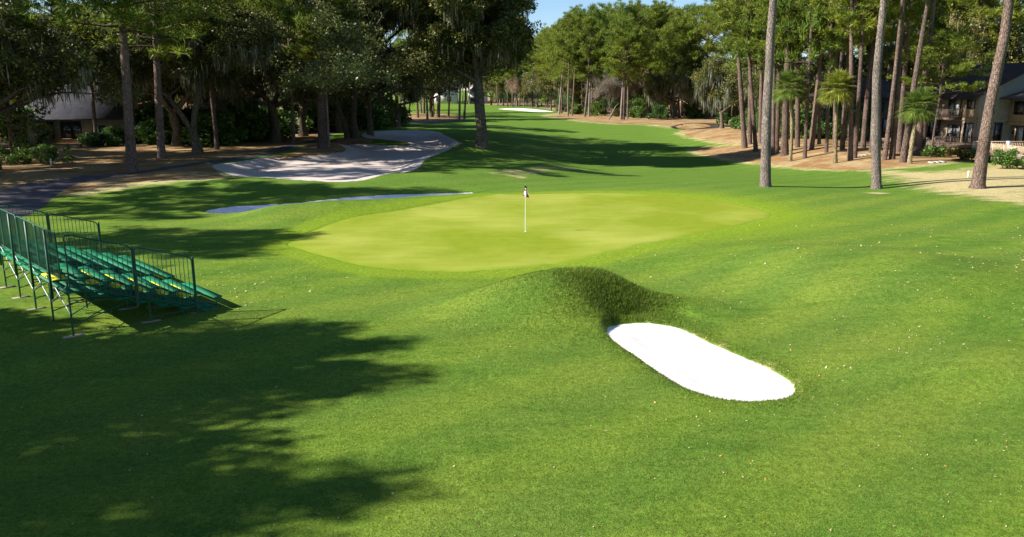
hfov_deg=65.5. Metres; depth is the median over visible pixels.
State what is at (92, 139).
shrub
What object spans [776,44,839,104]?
pine tree
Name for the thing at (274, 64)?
oak tree
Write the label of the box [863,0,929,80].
pine tree
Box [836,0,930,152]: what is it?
pine tree
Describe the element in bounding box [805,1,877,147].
pine tree
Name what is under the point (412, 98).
oak tree
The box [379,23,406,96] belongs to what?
pine tree
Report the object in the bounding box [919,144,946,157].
hedge
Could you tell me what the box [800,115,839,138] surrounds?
shrub
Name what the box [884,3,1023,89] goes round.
oak tree
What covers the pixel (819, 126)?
pine tree
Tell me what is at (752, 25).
pine tree
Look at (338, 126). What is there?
oak tree
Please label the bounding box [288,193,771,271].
putting green
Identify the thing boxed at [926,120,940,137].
window
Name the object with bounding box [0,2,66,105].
oak tree
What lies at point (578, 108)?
shrub
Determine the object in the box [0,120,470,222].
cart path
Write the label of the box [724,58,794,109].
oak tree
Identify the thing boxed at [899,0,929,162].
pine tree
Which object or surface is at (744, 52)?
pine tree
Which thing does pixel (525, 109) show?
sand bunker
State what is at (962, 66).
pine tree
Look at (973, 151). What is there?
hedge
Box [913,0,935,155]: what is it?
pine tree
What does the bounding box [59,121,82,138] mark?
window
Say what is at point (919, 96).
palm tree
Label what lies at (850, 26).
pine tree
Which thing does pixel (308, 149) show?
pine straw bed
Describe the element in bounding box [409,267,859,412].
rough grass
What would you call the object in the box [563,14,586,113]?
pine tree
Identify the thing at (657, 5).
pine tree
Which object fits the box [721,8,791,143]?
pine tree
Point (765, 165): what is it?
pine tree
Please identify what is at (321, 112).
pine tree
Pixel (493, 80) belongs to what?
pine tree
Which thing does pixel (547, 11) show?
sky
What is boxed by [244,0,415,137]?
oak tree
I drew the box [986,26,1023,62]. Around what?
oak tree
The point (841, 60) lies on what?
pine tree
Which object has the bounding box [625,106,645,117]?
shrub
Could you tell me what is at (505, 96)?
understory tree
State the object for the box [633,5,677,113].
pine tree
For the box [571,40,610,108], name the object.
pine tree
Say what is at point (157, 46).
pine tree
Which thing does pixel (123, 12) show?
pine tree
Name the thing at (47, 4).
pine tree
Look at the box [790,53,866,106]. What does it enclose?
oak tree
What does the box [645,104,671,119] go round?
shrub
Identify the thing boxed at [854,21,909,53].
pine tree
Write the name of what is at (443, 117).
pine straw bed
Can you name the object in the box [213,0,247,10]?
pine tree
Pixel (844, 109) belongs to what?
pine tree
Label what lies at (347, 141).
pine straw bed
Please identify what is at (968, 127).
door
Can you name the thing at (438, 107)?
pine tree
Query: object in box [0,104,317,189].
pine straw bed
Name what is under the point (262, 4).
pine tree
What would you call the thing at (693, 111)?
shrub
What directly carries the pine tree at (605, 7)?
on the pine straw bed at (676, 120)
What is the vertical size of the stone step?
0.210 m
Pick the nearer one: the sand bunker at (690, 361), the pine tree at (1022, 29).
the sand bunker at (690, 361)
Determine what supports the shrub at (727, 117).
on the pine straw bed at (676, 120)
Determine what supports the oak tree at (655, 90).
on the pine straw bed at (676, 120)
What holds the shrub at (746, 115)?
on the pine straw bed at (818, 157)
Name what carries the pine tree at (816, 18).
on the pine straw bed at (818, 157)
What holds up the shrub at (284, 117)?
on the pine straw bed at (96, 160)
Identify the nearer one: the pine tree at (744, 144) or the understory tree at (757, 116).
the pine tree at (744, 144)
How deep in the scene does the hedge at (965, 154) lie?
75.61 m
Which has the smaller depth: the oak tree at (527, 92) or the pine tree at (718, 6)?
the pine tree at (718, 6)
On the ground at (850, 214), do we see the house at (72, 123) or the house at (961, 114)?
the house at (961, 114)
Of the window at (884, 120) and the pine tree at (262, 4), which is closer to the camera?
the pine tree at (262, 4)
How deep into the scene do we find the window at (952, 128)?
87.82 m
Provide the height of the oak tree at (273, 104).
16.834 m
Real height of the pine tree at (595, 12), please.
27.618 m
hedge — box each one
[0,143,74,164]
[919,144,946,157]
[944,146,973,160]
[969,148,993,161]
[990,148,1023,168]
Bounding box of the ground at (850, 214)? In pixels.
[0,90,1023,536]
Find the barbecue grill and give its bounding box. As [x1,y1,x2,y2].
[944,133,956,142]
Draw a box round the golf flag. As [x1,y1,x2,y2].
[523,185,528,231]
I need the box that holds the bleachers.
[0,203,221,338]
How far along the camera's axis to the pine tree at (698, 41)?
186.99 m
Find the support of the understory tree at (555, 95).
on the pine straw bed at (676, 120)
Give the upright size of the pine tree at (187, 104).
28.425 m
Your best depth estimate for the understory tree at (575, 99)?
222.14 m
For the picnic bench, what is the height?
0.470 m
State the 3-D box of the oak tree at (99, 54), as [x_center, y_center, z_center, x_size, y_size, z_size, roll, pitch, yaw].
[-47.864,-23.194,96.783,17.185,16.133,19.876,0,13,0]
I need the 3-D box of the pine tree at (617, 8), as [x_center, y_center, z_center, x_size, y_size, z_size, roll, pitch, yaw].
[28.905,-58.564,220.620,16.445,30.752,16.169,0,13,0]
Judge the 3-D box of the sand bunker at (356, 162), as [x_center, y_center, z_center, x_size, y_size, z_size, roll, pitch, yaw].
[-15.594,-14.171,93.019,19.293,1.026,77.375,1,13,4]
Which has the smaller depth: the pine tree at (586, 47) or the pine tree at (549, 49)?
the pine tree at (586, 47)
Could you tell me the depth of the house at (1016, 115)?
82.58 m
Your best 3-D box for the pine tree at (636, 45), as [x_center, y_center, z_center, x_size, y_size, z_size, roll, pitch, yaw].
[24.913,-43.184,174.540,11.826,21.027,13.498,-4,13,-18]
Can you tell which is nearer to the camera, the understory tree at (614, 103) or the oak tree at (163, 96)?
the oak tree at (163, 96)
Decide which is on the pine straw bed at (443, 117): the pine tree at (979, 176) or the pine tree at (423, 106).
the pine tree at (423, 106)
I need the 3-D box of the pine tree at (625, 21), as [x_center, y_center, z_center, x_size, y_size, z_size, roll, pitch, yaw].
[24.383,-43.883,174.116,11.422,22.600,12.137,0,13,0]
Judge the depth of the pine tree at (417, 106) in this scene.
188.06 m
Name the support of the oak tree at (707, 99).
on the pine straw bed at (818, 157)
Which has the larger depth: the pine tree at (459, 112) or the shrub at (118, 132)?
the pine tree at (459, 112)
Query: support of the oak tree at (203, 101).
on the pine straw bed at (96, 160)
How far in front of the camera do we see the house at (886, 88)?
108.23 m
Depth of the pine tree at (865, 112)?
90.03 m
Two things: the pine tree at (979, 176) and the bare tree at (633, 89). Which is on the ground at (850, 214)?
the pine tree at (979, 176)
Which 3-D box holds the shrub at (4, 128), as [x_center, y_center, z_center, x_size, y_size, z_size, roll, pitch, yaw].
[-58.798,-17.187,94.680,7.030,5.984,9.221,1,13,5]
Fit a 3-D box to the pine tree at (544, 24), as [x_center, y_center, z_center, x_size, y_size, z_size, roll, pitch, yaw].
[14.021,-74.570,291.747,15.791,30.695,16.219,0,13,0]
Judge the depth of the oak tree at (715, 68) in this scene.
135.21 m
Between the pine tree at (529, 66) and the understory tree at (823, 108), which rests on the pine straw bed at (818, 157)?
the understory tree at (823, 108)
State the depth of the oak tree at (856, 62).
133.81 m
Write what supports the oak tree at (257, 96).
on the pine straw bed at (96, 160)
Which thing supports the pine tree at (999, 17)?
on the pine straw bed at (818, 157)
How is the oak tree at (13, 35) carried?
on the pine straw bed at (96, 160)
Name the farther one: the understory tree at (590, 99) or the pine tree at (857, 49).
the understory tree at (590, 99)
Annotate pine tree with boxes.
[0,0,42,154]
[6,0,232,171]
[21,0,89,25]
[32,0,116,131]
[63,0,245,158]
[133,0,223,107]
[171,0,253,148]
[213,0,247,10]
[235,0,343,143]
[271,0,365,148]
[294,17,346,146]
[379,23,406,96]
[391,28,421,112]
[416,84,431,117]
[422,96,425,113]
[423,79,439,119]
[436,81,440,117]
[446,79,451,116]
[457,78,460,119]
[463,81,466,118]
[490,62,503,105]
[494,62,525,106]
[497,60,532,106]
[507,51,537,106]
[509,58,536,106]
[523,37,542,106]
[527,28,556,110]
[532,23,554,75]
[533,28,549,107]
[537,24,559,95]
[539,17,579,113]
[539,30,571,112]
[547,11,599,115]
[549,3,594,115]
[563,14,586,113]
[564,3,614,115]
[565,15,616,116]
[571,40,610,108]
[592,2,620,111]
[595,8,630,107]
[596,0,657,118]
[597,15,647,119]
[598,22,654,119]
[600,11,620,110]
[605,1,625,64]
[608,4,666,108]
[623,3,647,55]
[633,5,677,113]
[638,1,675,112]
[640,6,687,111]
[644,0,682,69]
[649,16,696,117]
[651,17,712,117]
[661,5,703,113]
[668,2,718,71]
[675,11,705,71]
[679,3,732,71]
[695,2,734,117]
[697,0,759,148]
[709,0,778,151]
[713,0,784,144]
[718,0,801,68]
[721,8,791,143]
[727,0,807,154]
[731,0,818,152]
[739,0,835,155]
[748,0,817,121]
[751,5,830,147]
[759,0,776,186]
[762,0,846,157]
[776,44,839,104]
[782,1,859,152]
[794,0,908,160]
[796,6,857,149]
[802,21,860,143]
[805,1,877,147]
[815,2,896,149]
[825,0,910,157]
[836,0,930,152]
[839,48,843,70]
[844,44,864,54]
[846,0,940,147]
[854,0,915,147]
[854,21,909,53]
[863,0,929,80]
[870,0,886,188]
[881,0,903,159]
[885,0,973,44]
[885,24,995,156]
[888,0,904,159]
[896,0,910,152]
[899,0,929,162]
[903,0,975,41]
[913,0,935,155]
[921,5,935,154]
[936,0,1023,46]
[936,0,1023,62]
[941,0,986,36]
[968,0,1013,188]
[971,0,1023,56]
[991,0,1023,52]
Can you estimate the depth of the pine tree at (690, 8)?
195.61 m
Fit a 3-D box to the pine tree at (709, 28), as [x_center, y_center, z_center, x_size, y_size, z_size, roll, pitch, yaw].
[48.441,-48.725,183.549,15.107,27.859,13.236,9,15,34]
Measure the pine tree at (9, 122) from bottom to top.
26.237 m
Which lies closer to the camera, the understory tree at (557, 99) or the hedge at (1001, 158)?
the hedge at (1001, 158)
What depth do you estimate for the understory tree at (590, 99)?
216.50 m
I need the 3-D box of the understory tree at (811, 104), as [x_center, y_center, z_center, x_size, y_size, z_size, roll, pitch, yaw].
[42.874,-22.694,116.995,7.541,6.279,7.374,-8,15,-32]
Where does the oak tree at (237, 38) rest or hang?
on the pine straw bed at (96, 160)
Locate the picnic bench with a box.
[66,143,82,147]
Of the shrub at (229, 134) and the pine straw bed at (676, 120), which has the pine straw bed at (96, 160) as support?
the shrub at (229, 134)
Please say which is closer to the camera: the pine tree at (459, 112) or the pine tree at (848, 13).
the pine tree at (848, 13)
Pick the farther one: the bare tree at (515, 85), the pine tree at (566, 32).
the bare tree at (515, 85)
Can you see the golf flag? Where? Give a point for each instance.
(525, 194)
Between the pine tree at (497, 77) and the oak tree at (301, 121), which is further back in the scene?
the pine tree at (497, 77)
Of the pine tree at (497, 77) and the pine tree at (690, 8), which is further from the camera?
the pine tree at (497, 77)
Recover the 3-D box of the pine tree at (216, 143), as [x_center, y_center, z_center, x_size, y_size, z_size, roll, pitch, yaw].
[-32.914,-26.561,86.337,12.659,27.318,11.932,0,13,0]
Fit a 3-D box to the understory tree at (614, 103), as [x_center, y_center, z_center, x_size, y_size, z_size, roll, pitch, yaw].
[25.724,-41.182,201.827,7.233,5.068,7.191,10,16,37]
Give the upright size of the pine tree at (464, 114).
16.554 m
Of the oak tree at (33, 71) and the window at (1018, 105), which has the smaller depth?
the oak tree at (33, 71)
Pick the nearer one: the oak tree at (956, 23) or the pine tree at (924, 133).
the pine tree at (924, 133)
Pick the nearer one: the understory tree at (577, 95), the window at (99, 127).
the window at (99, 127)
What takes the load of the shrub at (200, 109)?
on the pine straw bed at (96, 160)
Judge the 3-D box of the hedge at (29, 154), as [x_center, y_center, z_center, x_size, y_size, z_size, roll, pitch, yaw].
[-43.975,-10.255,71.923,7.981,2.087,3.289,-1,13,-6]
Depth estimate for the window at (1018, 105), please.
81.98 m
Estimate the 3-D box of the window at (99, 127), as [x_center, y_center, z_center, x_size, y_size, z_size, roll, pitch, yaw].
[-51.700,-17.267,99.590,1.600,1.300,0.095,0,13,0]
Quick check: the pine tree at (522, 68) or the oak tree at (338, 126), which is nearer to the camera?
the oak tree at (338, 126)
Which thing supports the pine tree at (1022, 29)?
on the pine straw bed at (818, 157)
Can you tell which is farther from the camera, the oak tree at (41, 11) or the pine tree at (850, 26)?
the oak tree at (41, 11)
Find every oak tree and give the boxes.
[0,0,145,169]
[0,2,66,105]
[0,44,88,111]
[13,6,70,25]
[40,10,169,143]
[88,27,252,145]
[97,0,289,152]
[99,11,182,109]
[101,43,302,114]
[201,87,225,108]
[219,6,350,141]
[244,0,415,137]
[249,41,351,135]
[250,83,274,98]
[264,88,294,110]
[276,55,403,132]
[345,32,459,135]
[363,0,541,148]
[367,47,428,126]
[399,78,459,116]
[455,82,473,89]
[483,76,510,105]
[484,76,504,104]
[498,78,523,105]
[517,73,546,107]
[526,75,564,109]
[551,75,588,102]
[591,69,640,107]
[635,75,677,99]
[639,70,703,117]
[682,71,731,118]
[690,68,752,127]
[692,55,763,128]
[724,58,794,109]
[737,63,821,113]
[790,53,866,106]
[815,43,894,76]
[855,51,918,88]
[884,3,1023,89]
[931,40,1022,85]
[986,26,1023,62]
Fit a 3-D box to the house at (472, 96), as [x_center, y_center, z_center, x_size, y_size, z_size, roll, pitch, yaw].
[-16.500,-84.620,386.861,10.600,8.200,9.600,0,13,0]
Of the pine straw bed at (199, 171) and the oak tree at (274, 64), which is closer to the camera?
the pine straw bed at (199, 171)
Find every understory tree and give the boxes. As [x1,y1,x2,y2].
[170,94,201,108]
[495,92,514,101]
[518,95,540,105]
[534,90,556,103]
[552,93,571,111]
[565,94,584,106]
[570,84,594,108]
[580,89,601,105]
[597,97,625,115]
[619,93,652,109]
[642,95,668,111]
[746,105,781,129]
[780,95,813,117]
[821,100,886,126]
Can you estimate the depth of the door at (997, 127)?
84.35 m
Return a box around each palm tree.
[541,95,549,107]
[772,66,809,161]
[815,68,858,163]
[893,86,943,163]
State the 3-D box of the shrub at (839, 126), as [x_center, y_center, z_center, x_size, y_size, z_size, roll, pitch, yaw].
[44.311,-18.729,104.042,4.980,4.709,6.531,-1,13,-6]
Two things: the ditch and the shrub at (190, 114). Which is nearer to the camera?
the shrub at (190, 114)
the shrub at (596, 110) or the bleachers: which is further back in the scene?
the shrub at (596, 110)
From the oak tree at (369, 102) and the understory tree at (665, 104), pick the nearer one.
the oak tree at (369, 102)
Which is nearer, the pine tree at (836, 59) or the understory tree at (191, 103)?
the pine tree at (836, 59)
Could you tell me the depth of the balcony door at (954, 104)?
87.93 m
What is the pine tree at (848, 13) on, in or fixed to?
on the pine straw bed at (818, 157)
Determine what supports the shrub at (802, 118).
on the pine straw bed at (818, 157)
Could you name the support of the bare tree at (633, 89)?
on the pine straw bed at (676, 120)
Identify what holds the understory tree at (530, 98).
on the ground at (850, 214)
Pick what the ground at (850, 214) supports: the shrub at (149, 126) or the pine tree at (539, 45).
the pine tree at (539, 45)
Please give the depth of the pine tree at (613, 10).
203.69 m
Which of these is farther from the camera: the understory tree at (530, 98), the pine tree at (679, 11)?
the understory tree at (530, 98)
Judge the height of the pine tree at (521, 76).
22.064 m
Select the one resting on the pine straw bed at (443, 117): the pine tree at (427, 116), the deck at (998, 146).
the pine tree at (427, 116)
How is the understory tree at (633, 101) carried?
on the pine straw bed at (676, 120)
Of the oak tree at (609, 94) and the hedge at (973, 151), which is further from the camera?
the oak tree at (609, 94)
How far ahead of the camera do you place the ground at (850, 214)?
19.53 m
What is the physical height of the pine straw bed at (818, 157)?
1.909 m
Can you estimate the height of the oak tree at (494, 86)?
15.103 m
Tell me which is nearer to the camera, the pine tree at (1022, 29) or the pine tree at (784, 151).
the pine tree at (784, 151)
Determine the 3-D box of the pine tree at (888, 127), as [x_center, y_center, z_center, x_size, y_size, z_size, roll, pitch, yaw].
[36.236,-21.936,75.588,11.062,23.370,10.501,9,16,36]
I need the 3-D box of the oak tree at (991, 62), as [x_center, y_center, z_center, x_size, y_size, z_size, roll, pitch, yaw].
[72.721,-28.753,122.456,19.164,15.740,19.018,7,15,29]
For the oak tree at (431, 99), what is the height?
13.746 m
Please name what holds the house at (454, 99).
on the ground at (850, 214)
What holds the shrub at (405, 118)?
on the ground at (850, 214)
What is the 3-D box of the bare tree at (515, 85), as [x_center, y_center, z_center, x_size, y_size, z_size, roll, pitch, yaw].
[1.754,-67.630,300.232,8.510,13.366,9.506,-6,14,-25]
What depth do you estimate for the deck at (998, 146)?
72.41 m
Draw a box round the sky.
[28,0,1022,89]
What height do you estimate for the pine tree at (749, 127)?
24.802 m
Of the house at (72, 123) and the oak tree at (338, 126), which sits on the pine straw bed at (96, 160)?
the house at (72, 123)
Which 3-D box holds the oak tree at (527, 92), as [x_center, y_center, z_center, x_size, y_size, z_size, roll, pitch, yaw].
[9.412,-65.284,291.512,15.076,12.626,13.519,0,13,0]
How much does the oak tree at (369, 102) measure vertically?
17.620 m
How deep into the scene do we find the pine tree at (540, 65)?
247.70 m
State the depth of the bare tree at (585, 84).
210.60 m
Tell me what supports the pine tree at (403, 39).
on the ground at (850, 214)
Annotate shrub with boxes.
[0,99,51,146]
[76,131,121,146]
[101,125,145,143]
[114,95,164,138]
[134,107,190,144]
[156,109,203,143]
[178,108,248,146]
[184,103,215,143]
[216,97,282,140]
[245,105,300,139]
[279,93,316,130]
[338,92,393,129]
[364,97,412,125]
[555,103,570,111]
[569,104,583,113]
[586,101,607,115]
[612,107,626,115]
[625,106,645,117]
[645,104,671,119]
[681,101,704,117]
[699,107,716,116]
[716,109,739,125]
[727,111,747,128]
[737,105,758,132]
[779,107,822,138]
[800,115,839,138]
[824,108,869,140]
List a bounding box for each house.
[25,78,141,142]
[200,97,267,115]
[434,85,458,103]
[467,87,487,102]
[496,97,513,102]
[672,93,725,116]
[805,78,916,137]
[926,62,1023,149]
[1000,91,1023,149]
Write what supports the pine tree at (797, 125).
on the pine straw bed at (818, 157)
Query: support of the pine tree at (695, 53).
on the pine straw bed at (676, 120)
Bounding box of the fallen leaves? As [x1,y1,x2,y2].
[21,224,1023,536]
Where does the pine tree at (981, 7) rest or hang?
on the pine straw bed at (818, 157)
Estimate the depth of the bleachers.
23.47 m
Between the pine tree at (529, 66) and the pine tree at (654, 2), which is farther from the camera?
the pine tree at (529, 66)
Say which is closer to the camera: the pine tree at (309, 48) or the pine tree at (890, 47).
the pine tree at (309, 48)
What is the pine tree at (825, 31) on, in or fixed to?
on the pine straw bed at (818, 157)
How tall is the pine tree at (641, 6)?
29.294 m
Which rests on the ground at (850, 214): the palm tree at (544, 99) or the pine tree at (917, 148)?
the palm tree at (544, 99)
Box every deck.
[882,137,977,151]
[972,141,1023,159]
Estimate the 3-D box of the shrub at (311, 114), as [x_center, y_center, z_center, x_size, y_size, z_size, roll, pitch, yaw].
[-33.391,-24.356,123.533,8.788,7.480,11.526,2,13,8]
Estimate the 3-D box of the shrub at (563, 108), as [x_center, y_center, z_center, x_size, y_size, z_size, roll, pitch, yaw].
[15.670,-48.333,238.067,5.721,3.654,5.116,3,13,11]
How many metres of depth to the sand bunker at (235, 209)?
49.76 m
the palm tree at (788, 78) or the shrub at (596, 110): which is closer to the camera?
the palm tree at (788, 78)
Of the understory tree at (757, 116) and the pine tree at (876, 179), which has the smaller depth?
the pine tree at (876, 179)
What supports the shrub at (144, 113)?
on the pine straw bed at (96, 160)
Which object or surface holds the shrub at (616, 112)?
on the pine straw bed at (676, 120)
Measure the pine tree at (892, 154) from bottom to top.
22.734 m
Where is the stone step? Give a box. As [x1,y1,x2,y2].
[928,161,945,162]
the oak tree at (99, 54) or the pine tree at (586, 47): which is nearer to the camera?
the oak tree at (99, 54)
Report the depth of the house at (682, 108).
190.60 m
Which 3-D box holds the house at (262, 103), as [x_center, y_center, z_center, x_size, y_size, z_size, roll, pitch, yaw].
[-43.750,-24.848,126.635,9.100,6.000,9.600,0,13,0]
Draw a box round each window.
[33,121,54,138]
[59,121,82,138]
[92,125,104,131]
[882,119,897,132]
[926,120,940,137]
[947,124,961,139]
[966,99,975,108]
[1013,101,1023,114]
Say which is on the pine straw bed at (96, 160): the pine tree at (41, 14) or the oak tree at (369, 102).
the pine tree at (41, 14)
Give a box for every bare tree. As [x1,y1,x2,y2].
[505,75,522,106]
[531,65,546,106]
[583,79,606,101]
[591,73,621,116]
[625,68,648,97]
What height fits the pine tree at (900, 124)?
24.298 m
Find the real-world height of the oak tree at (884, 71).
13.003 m
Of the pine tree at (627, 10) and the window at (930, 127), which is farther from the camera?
the pine tree at (627, 10)
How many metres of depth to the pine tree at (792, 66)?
93.85 m
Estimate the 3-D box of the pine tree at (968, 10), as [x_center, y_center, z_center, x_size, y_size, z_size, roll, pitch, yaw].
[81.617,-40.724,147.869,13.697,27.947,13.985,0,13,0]
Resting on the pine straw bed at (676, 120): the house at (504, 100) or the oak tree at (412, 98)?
the house at (504, 100)
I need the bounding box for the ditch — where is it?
[671,123,730,129]
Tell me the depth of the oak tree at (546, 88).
246.76 m
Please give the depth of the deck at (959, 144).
83.23 m
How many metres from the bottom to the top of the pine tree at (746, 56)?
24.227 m
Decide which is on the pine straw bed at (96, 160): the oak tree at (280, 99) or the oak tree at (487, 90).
the oak tree at (280, 99)
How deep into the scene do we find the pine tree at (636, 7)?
191.27 m
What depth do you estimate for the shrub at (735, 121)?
134.91 m
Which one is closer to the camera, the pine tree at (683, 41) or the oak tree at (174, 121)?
the oak tree at (174, 121)
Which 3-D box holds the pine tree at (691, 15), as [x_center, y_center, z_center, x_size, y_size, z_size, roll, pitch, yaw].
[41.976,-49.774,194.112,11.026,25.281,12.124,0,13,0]
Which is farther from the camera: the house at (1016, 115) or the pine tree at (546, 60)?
the pine tree at (546, 60)
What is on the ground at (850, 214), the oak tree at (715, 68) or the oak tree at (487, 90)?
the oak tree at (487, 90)
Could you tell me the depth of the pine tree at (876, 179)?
55.22 m
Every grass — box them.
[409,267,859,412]
[551,265,688,326]
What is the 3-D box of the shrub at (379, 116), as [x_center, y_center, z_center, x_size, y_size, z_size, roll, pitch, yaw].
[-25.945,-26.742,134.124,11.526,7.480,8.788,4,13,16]
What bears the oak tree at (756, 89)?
on the pine straw bed at (818, 157)
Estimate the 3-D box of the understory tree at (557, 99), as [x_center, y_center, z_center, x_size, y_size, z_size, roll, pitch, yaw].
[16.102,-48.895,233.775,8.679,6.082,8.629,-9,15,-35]
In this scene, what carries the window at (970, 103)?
in the house at (961, 114)
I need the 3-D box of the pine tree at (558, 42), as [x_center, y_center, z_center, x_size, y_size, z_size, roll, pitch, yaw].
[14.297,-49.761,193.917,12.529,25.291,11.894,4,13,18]
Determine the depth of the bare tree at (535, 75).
293.49 m
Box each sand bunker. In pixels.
[206,193,467,212]
[212,130,462,181]
[503,108,551,111]
[607,323,794,401]
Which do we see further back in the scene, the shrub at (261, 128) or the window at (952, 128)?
the shrub at (261, 128)
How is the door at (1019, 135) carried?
in the house at (1016, 115)
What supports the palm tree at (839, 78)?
on the pine straw bed at (818, 157)
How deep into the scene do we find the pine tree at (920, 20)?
89.46 m
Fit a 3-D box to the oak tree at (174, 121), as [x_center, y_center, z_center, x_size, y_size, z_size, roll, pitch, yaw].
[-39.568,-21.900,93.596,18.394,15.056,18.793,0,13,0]
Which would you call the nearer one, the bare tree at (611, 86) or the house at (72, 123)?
the house at (72, 123)
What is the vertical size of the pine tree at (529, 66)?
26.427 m
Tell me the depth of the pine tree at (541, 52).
240.83 m
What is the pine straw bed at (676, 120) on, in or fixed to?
on the ground at (850, 214)
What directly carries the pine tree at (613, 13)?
on the pine straw bed at (676, 120)
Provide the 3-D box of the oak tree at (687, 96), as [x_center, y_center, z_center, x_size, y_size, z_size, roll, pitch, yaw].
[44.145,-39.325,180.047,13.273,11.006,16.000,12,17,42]
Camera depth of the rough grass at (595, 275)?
23.89 m
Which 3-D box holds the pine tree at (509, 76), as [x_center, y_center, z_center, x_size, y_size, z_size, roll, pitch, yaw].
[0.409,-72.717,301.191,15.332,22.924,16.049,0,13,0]
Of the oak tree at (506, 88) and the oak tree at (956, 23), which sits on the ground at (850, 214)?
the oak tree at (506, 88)
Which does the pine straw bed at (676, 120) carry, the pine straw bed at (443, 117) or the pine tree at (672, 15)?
the pine tree at (672, 15)
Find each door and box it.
[947,99,961,115]
[962,123,973,142]
[991,123,1002,142]
[1014,126,1023,144]
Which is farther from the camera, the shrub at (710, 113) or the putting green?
the shrub at (710, 113)
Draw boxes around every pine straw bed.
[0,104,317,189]
[59,164,231,194]
[270,143,345,159]
[331,137,373,144]
[406,113,462,121]
[487,98,729,128]
[681,128,974,169]
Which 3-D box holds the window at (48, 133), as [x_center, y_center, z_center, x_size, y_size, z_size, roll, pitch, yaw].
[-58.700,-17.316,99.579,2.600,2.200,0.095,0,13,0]
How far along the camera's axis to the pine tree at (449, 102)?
190.43 m
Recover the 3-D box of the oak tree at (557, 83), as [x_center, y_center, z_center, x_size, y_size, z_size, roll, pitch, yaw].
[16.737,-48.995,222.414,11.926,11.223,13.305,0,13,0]
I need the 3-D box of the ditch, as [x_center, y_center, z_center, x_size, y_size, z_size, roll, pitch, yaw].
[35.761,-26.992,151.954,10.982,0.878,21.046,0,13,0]
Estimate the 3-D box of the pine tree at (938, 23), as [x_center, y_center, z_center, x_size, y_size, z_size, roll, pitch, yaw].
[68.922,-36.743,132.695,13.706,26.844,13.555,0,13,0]
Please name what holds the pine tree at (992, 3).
on the pine straw bed at (818, 157)
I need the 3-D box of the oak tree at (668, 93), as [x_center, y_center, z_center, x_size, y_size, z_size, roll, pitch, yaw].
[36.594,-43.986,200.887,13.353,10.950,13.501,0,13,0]
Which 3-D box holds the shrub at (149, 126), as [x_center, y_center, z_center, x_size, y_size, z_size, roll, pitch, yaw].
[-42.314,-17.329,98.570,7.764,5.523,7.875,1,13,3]
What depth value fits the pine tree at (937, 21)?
118.24 m
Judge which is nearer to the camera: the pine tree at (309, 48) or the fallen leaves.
the fallen leaves
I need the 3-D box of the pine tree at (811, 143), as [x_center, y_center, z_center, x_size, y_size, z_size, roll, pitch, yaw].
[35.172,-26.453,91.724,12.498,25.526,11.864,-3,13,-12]

